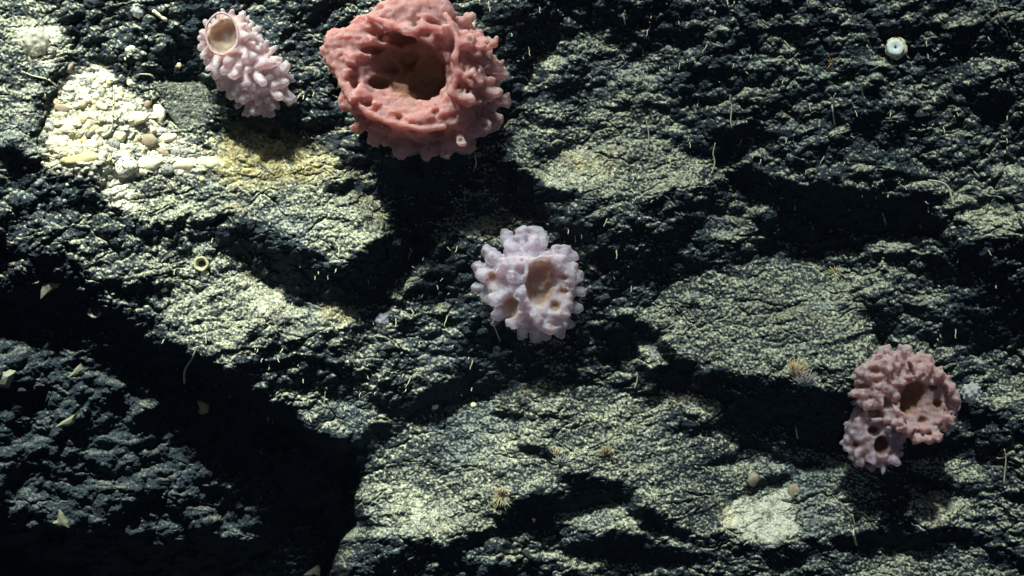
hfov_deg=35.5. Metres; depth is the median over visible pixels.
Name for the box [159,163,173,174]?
pebble
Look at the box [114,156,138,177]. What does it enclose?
pebble
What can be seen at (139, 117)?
pebble
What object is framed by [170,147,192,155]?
pebble
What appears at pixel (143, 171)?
gravel stone
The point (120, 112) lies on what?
gravel stone
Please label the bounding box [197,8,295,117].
sponge
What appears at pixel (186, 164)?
pebble
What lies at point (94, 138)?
gravel stone
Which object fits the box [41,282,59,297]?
shell fragment
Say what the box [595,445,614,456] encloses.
tuft
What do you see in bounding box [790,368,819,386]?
tuft
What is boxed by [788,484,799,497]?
pebble
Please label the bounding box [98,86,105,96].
gravel stone
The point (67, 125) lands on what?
pebble
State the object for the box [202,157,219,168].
pebble
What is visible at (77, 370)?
shell fragment
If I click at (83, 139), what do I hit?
gravel stone
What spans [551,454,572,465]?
tuft
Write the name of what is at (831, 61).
tuft
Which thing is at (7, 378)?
shell fragment
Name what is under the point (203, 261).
tube polyp
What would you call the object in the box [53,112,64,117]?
gravel stone
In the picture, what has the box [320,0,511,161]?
sponge
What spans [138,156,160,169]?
pebble
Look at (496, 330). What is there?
stalk
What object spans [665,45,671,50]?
sponge
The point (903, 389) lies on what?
sponge
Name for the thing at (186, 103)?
rock slab
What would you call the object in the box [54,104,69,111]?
pebble
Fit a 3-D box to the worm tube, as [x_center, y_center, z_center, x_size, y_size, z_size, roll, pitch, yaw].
[-0.659,-0.511,3.002,0.031,0.022,0.011,0,0,-33]
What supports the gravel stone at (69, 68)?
on the rock terrain
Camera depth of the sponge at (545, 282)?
2.94 m
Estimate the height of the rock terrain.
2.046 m
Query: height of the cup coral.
0.043 m
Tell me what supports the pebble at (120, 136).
on the rock terrain
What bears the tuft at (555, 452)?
on the rock terrain
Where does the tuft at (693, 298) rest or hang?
on the rock terrain
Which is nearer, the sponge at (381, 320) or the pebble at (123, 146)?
the pebble at (123, 146)
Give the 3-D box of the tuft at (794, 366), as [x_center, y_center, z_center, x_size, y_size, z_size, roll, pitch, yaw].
[0.521,0.148,2.924,0.038,0.043,0.038,0,0,45]
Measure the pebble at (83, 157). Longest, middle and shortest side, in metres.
0.072 x 0.023 x 0.013 m
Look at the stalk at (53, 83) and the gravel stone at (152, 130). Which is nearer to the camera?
the stalk at (53, 83)
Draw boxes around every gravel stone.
[39,148,47,155]
[48,122,54,130]
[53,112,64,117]
[63,135,69,141]
[66,64,72,72]
[72,103,79,108]
[79,115,86,123]
[80,137,86,142]
[83,121,88,129]
[85,129,95,136]
[90,165,98,171]
[91,125,98,130]
[91,135,98,141]
[91,142,97,148]
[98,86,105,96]
[101,69,107,75]
[117,109,123,114]
[123,150,130,156]
[125,45,134,51]
[127,79,135,86]
[139,168,146,175]
[144,98,151,107]
[148,119,155,123]
[149,127,155,133]
[157,147,166,155]
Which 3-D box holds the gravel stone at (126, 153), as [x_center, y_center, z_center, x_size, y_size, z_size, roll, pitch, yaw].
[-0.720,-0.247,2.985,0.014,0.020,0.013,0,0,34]
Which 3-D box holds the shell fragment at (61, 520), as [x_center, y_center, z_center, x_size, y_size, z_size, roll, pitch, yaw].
[-0.861,0.440,3.049,0.031,0.038,0.010,0,17,0]
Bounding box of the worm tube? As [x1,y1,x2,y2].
[152,9,167,21]
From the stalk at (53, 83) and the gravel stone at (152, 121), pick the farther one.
the gravel stone at (152, 121)
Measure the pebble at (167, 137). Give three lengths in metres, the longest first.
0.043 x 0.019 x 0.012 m
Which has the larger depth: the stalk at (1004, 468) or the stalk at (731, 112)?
the stalk at (1004, 468)
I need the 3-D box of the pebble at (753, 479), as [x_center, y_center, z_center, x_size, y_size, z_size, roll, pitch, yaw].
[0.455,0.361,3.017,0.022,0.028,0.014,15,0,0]
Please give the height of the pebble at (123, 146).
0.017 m
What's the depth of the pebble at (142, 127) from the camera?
3.02 m
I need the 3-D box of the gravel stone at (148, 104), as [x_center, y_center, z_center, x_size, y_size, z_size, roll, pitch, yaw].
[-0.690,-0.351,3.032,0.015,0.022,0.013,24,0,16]
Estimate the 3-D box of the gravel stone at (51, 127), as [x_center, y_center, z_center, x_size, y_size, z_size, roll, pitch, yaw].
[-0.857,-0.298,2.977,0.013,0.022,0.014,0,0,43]
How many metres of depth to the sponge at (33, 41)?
2.97 m
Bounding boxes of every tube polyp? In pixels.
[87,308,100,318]
[194,256,209,271]
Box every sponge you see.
[19,26,50,55]
[130,3,145,18]
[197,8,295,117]
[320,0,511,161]
[374,313,389,326]
[471,225,585,341]
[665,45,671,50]
[839,409,905,474]
[847,344,960,444]
[959,382,981,405]
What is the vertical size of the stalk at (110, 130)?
0.096 m
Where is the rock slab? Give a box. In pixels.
[154,81,211,131]
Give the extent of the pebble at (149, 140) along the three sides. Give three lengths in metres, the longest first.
0.035 x 0.027 x 0.016 m
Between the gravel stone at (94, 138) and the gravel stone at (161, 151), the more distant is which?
the gravel stone at (161, 151)
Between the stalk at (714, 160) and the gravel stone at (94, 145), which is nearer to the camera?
the gravel stone at (94, 145)
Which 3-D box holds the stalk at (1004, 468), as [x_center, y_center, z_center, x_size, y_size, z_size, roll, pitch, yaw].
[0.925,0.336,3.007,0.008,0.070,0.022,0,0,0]
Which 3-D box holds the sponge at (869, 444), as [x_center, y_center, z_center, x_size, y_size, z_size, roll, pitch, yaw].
[0.667,0.281,2.958,0.122,0.124,0.093,0,0,0]
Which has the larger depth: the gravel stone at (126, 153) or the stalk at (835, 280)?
the stalk at (835, 280)
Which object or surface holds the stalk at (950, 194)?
on the rock terrain
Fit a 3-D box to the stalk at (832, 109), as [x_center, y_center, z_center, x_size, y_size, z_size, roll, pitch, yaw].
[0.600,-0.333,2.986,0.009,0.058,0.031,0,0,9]
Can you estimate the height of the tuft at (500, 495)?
0.047 m
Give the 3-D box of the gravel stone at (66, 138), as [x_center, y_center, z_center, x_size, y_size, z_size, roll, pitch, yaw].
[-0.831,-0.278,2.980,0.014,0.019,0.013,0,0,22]
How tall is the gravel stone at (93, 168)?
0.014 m
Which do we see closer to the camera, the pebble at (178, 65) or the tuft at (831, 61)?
the tuft at (831, 61)
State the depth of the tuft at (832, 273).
3.05 m
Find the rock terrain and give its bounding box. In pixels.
[0,0,1023,575]
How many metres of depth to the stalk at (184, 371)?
2.98 m
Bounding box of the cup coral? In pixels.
[885,37,907,59]
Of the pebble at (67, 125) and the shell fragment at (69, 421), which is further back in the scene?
the shell fragment at (69, 421)
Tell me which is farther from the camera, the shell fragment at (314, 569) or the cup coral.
the shell fragment at (314, 569)
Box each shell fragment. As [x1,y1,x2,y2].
[0,369,15,387]
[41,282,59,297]
[53,509,69,527]
[56,411,78,426]
[68,364,82,377]
[197,400,208,414]
[304,563,320,575]
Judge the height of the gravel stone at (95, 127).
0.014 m
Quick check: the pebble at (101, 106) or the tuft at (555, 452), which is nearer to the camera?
the tuft at (555, 452)
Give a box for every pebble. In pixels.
[49,137,66,146]
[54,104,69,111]
[60,152,97,164]
[61,118,75,130]
[62,84,73,92]
[82,95,90,102]
[92,92,99,99]
[95,103,107,109]
[108,138,120,148]
[112,132,125,141]
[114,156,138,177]
[120,143,127,150]
[126,99,136,103]
[126,111,148,125]
[136,124,147,131]
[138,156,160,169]
[141,133,158,146]
[152,104,165,121]
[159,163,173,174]
[160,133,176,141]
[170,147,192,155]
[171,158,196,170]
[175,62,181,68]
[200,270,208,276]
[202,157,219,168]
[747,472,758,486]
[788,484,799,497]
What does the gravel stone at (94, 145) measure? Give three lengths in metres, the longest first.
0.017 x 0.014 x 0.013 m
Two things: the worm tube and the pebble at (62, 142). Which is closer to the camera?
the pebble at (62, 142)
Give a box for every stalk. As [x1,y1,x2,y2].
[21,70,56,86]
[101,85,114,137]
[139,73,155,78]
[183,346,197,383]
[493,316,500,341]
[710,143,715,174]
[729,95,731,127]
[830,267,837,290]
[831,93,835,124]
[852,514,857,545]
[928,180,954,205]
[1003,449,1006,484]
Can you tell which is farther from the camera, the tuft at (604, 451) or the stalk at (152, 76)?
the stalk at (152, 76)
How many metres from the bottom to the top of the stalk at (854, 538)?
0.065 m
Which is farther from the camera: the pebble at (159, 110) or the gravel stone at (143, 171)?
the pebble at (159, 110)
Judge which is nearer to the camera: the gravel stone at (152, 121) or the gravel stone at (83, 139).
the gravel stone at (83, 139)
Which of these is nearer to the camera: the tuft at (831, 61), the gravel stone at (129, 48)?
the tuft at (831, 61)
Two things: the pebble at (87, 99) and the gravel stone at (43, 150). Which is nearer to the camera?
the gravel stone at (43, 150)
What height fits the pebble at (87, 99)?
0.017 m
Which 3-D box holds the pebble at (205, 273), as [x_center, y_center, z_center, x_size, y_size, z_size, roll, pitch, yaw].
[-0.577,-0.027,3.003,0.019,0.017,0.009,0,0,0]
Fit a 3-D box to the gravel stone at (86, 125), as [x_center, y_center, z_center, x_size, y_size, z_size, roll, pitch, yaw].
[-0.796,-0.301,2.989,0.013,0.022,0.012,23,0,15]
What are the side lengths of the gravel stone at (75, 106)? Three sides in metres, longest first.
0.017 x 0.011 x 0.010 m
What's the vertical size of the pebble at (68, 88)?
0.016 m
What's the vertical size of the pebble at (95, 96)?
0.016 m
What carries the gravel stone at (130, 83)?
on the rock terrain
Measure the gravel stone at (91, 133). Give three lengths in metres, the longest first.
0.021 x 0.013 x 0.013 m
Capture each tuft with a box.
[489,488,513,509]
[550,446,561,456]
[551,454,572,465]
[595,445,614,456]
[686,290,701,301]
[785,357,810,378]
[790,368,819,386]
[826,266,843,280]
[827,58,836,66]
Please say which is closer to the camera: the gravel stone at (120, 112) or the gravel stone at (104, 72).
the gravel stone at (120, 112)
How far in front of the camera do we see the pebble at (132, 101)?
3.02 m
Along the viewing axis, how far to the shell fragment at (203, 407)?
3.05 m
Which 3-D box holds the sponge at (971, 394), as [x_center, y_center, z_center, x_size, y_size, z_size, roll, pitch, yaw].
[0.862,0.198,3.003,0.043,0.046,0.035,0,0,0]
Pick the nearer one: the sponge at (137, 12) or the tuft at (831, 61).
the tuft at (831, 61)
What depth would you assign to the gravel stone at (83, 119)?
2.98 m

